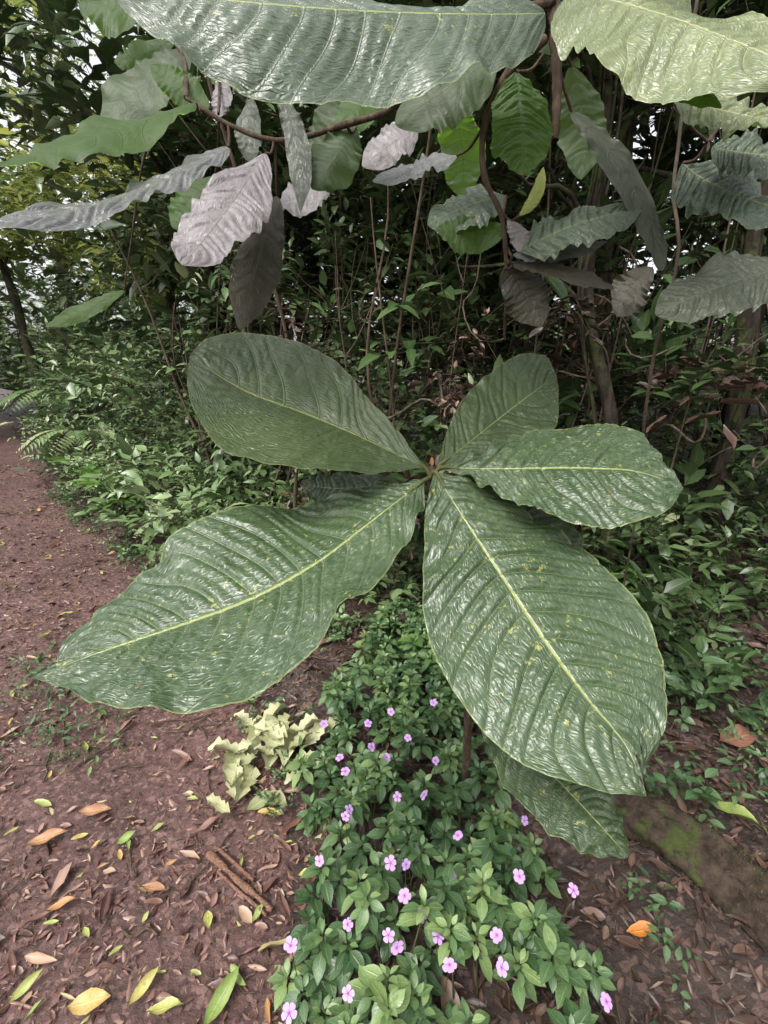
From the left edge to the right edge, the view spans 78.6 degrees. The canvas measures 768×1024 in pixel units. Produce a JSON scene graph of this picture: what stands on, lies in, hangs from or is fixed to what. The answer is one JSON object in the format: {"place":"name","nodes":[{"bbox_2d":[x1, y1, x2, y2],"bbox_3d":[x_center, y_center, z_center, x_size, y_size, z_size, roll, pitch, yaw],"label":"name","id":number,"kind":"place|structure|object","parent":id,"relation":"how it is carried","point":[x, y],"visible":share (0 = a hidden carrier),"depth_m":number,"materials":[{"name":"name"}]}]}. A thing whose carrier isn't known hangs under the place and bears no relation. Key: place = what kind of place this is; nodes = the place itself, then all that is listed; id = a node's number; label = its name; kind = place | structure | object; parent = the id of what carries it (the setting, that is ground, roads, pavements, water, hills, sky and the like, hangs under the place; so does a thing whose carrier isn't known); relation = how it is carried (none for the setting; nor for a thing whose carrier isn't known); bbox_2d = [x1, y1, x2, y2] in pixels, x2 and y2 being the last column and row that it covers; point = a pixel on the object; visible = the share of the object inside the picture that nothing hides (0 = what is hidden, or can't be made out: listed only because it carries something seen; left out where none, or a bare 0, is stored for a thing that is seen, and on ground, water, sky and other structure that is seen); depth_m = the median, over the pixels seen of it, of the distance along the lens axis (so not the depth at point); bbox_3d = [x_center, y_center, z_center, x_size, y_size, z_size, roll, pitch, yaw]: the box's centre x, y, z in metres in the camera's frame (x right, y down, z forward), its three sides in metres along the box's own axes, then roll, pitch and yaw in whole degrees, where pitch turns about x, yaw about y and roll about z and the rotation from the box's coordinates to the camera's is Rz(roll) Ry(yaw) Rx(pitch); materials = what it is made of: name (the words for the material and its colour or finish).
{"place":"outdoors","nodes":[
{"label":"outdoors","id":0,"kind":"place"},
{"bbox_2d":[0,415,296,1023],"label":"dirt path","id":1,"kind":"structure","parent":0,"point":[85,789],"depth_m":1.66,"materials":[{"name":"soil"}]},
{"bbox_2d":[0,463,340,1023],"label":"path leaf litter","id":2,"kind":"object","parent":1,"relation":"on","point":[245,914],"visible":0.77,"depth_m":1.49,"materials":[{"name":"brown plant"}]},
{"bbox_2d":[0,469,349,1023],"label":"yellow fallen leaves","id":3,"kind":"object","parent":1,"relation":"on","point":[87,1001],"visible":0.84,"depth_m":1.23,"materials":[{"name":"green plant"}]},
{"bbox_2d":[205,846,273,916],"bbox_3d":[-0.452,1.147,1.469,0.304,0.029,0.057,11,20,33],"label":"rotting stick","id":4,"kind":"object","parent":1,"relation":"on","point":[212,856],"visible":1,"depth_m":1.47,"materials":[{"name":"brown wood"}]},
{"bbox_2d":[206,701,339,812],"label":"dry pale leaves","id":5,"kind":"object","parent":1,"relation":"on","point":[275,734],"visible":0.93,"depth_m":1.90,"materials":[{"name":"beige plant"}]},
{"bbox_2d":[0,567,767,1003],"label":"fallen twigs","id":6,"kind":"object","parent":1,"relation":"on","point":[232,803],"visible":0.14,"depth_m":1.76,"materials":[{"name":"brown wood"}]},
{"bbox_2d":[0,371,767,1023],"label":"ground","id":7,"kind":"structure","parent":0,"point":[650,971],"depth_m":1.51,"materials":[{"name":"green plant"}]},
{"bbox_2d":[0,65,111,445],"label":"forest tree","id":8,"kind":"object","parent":7,"relation":"on","point":[19,242],"visible":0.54,"depth_m":8.77,"materials":[{"name":"green plant"}]},
{"bbox_2d":[0,388,114,414],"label":"fern","id":9,"kind":"object","parent":7,"relation":"on","point":[34,392],"visible":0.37,"depth_m":8.50,"materials":[{"name":"green plant"}]},
{"bbox_2d":[45,452,105,467],"bbox_3d":[-3.842,-0.460,5.867,0.618,0.484,0.550,9,19,27],"label":"broadleaf plant","id":10,"kind":"object","parent":7,"relation":"on","point":[58,458],"visible":0.25,"depth_m":5.81,"materials":[{"name":"green plant"}]},
{"bbox_2d":[14,425,146,460],"bbox_3d":[-4.577,-1.105,7.179,1.745,0.354,1.784,0,17,0],"label":"fern","id":11,"kind":"object","parent":7,"relation":"on","point":[52,435],"visible":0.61,"depth_m":6.73,"materials":[{"name":"green plant"}]},
{"bbox_2d":[0,0,172,419],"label":"forest tree","id":12,"kind":"object","parent":7,"relation":"on","point":[3,154],"visible":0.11,"depth_m":11.93,"materials":[{"name":"green plant"}]},
{"bbox_2d":[69,461,120,503],"bbox_3d":[-3.219,-0.295,5.208,0.620,0.461,0.428,11,20,33],"label":"broadleaf plant","id":13,"kind":"object","parent":7,"relation":"on","point":[87,469],"visible":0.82,"depth_m":5.16,"materials":[{"name":"green plant"}]},
{"bbox_2d":[67,477,122,502],"bbox_3d":[-2.819,-0.111,4.744,0.532,0.445,0.582,-16,23,-42],"label":"broadleaf plant","id":14,"kind":"object","parent":7,"relation":"on","point":[92,482],"visible":0.67,"depth_m":4.69,"materials":[{"name":"green plant"}]},
{"bbox_2d":[0,0,217,426],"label":"forest tree","id":15,"kind":"object","parent":7,"relation":"on","point":[68,236],"visible":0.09,"depth_m":9.47,"materials":[{"name":"green plant"}]},
{"bbox_2d":[0,0,234,451],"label":"forest tree","id":16,"kind":"object","parent":7,"relation":"on","point":[168,301],"visible":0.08,"depth_m":6.47,"materials":[{"name":"green plant"}]},
{"bbox_2d":[101,495,146,539],"bbox_3d":[-2.295,0.069,4.200,0.400,0.429,0.462,-11,20,-33],"label":"broadleaf plant","id":17,"kind":"object","parent":7,"relation":"on","point":[132,498],"visible":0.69,"depth_m":4.12,"materials":[{"name":"green plant"}]},
{"bbox_2d":[0,0,406,469],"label":"forest tree","id":18,"kind":"object","parent":7,"relation":"on","point":[68,16],"visible":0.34,"depth_m":3.60,"materials":[{"name":"green plant"}]},
{"bbox_2d":[0,263,449,610],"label":"pathside shrubs","id":19,"kind":"object","parent":7,"relation":"on","point":[168,475],"visible":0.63,"depth_m":4.39,"materials":[{"name":"green plant"}]},
{"bbox_2d":[31,332,682,858],"bbox_3d":[-0.005,0.430,1.104,1.108,1.638,0.892,0,17,0],"label":"leaf sapling","id":20,"kind":"object","parent":7,"relation":"on","point":[543,642],"visible":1,"depth_m":0.84,"materials":[{"name":"green plant"}]},
{"bbox_2d":[173,0,553,483],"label":"forest tree","id":21,"kind":"object","parent":7,"relation":"on","point":[368,134],"visible":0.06,"depth_m":3.94,"materials":[{"name":"green plant"}]},
{"bbox_2d":[0,0,767,339],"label":"overhanging big leaf tree","id":22,"kind":"object","parent":7,"relation":"on","point":[350,68],"visible":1,"depth_m":0.84,"materials":[{"name":"green plant"}]},
{"bbox_2d":[0,483,767,1010],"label":"ground cover sprigs","id":23,"kind":"object","parent":7,"relation":"on","point":[698,687],"visible":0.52,"depth_m":1.94,"materials":[{"name":"green plant"}]},
{"bbox_2d":[0,134,767,428],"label":"distant forest","id":24,"kind":"object","parent":7,"relation":"on","point":[9,343],"visible":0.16,"depth_m":11.08,"materials":[{"name":"green plant"}]},
{"bbox_2d":[14,0,767,470],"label":"background forest","id":25,"kind":"object","parent":7,"relation":"on","point":[170,282],"visible":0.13,"depth_m":6.02,"materials":[{"name":"green plant"}]},
{"bbox_2d":[19,0,767,676],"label":"thicket foliage","id":26,"kind":"object","parent":7,"relation":"on","point":[663,530],"visible":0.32,"depth_m":3.16,"materials":[{"name":"green plant"}]},
{"bbox_2d":[389,608,419,644],"bbox_3d":[0.121,0.692,2.773,0.249,0.218,0.257,0,17,0],"label":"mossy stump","id":27,"kind":"object","parent":7,"relation":"on","point":[402,616],"visible":0.21,"depth_m":2.70,"materials":[{"name":"green plant"}]},
{"bbox_2d":[398,634,435,663],"bbox_3d":[0.161,0.731,2.372,0.188,0.220,0.178,0,17,0],"label":"forest seedling","id":28,"kind":"object","parent":7,"relation":"on","point":[419,644],"visible":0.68,"depth_m":2.34,"materials":[{"name":"green plant"}]},
{"bbox_2d":[408,652,443,677],"bbox_3d":[0.219,0.757,2.287,0.237,0.180,0.173,0,17,0],"label":"forest seedling","id":29,"kind":"object","parent":7,"relation":"on","point":[433,661],"visible":0.17,"depth_m":2.24,"materials":[{"name":"green plant"}]},
{"bbox_2d":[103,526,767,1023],"bbox_3d":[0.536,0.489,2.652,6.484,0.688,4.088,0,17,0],"label":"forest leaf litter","id":30,"kind":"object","parent":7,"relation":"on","point":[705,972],"visible":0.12,"depth_m":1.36,"materials":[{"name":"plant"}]},
{"bbox_2d":[110,0,767,594],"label":"understory stems","id":31,"kind":"object","parent":7,"relation":"on","point":[392,376],"visible":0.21,"depth_m":3.26,"materials":[{"name":"brown plant"}]},
{"bbox_2d":[267,596,656,1023],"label":"impatiens flower bed","id":32,"kind":"object","parent":7,"relation":"on","point":[403,992],"visible":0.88,"depth_m":1.32,"materials":[{"name":"green plant"}]},
{"bbox_2d":[250,263,767,561],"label":"withered foliage","id":33,"kind":"object","parent":7,"relation":"on","point":[658,378],"visible":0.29,"depth_m":2.78,"materials":[{"name":"brown plant"}]},
{"bbox_2d":[277,0,767,537],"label":"forest tree","id":34,"kind":"object","parent":7,"relation":"on","point":[625,140],"visible":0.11,"depth_m":3.03,"materials":[{"name":"brown plant"}]},
{"bbox_2d":[366,0,716,571],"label":"forest tree","id":35,"kind":"object","parent":7,"relation":"on","point":[597,186],"visible":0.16,"depth_m":2.62,"materials":[{"name":"brown plant"}]},
{"bbox_2d":[333,183,767,468],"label":"liana tangle","id":36,"kind":"object","parent":35,"relation":"attached to","point":[763,462],"visible":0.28,"depth_m":2.79,"materials":[{"name":"brown plant"}]},
{"bbox_2d":[356,0,763,350],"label":"forest tree","id":37,"kind":"object","parent":7,"relation":"on","point":[539,70],"visible":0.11,"depth_m":3.57,"materials":[{"name":"green plant"}]},
{"bbox_2d":[612,566,652,589],"bbox_3d":[1.425,0.446,2.710,0.238,0.270,0.230,-7,18,-21],"label":"forest seedling","id":38,"kind":"object","parent":7,"relation":"on","point":[632,573],"visible":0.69,"depth_m":2.68,"materials":[{"name":"green plant"}]},
{"bbox_2d":[626,920,653,936],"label":"orange fallen leaf","id":39,"kind":"object","parent":7,"relation":"on","point":[639,927],"visible":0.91,"depth_m":1.29,"materials":[{"name":"orange plant"}]},
{"bbox_2d":[538,0,767,555],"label":"forest tree","id":40,"kind":"object","parent":7,"relation":"on","point":[747,319],"visible":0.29,"depth_m":2.93,"materials":[{"name":"brown plant"}]},
{"bbox_2d":[623,0,698,585],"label":"hanging vine","id":41,"kind":"object","parent":7,"relation":"on","point":[675,212],"visible":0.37,"depth_m":1.12,"materials":[{"name":"brown plant"}]},
{"bbox_2d":[665,676,672,693],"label":"forest seedling","id":42,"kind":"object","parent":7,"relation":"on","point":[667,680],"visible":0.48,"depth_m":1.99,"materials":[{"name":"green plant"}]},
{"bbox_2d":[612,786,767,945],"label":"mossy log","id":43,"kind":"object","parent":7,"relation":"on","point":[727,877],"visible":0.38,"depth_m":1.38,"materials":[{"name":"brown wood"}]},
{"bbox_2d":[633,0,767,481],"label":"forest tree","id":44,"kind":"object","parent":7,"relation":"on","point":[738,132],"visible":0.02,"depth_m":4.26,"materials":[{"name":"green plant"}]},
{"bbox_2d":[658,612,766,830],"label":"fallen leaves","id":45,"kind":"object","parent":7,"relation":"on","point":[741,811],"visible":0.33,"depth_m":1.78,"materials":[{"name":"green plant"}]},
{"bbox_2d":[723,621,744,634],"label":"forest seedling","id":46,"kind":"object","parent":7,"relation":"on","point":[729,624],"visible":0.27,"depth_m":2.36,"materials":[{"name":"green plant"}]},
{"bbox_2d":[0,5,767,375],"label":"sky","id":47,"kind":"structure","parent":0,"point":[94,60],"materials":[{"name":"white"}]}
]}

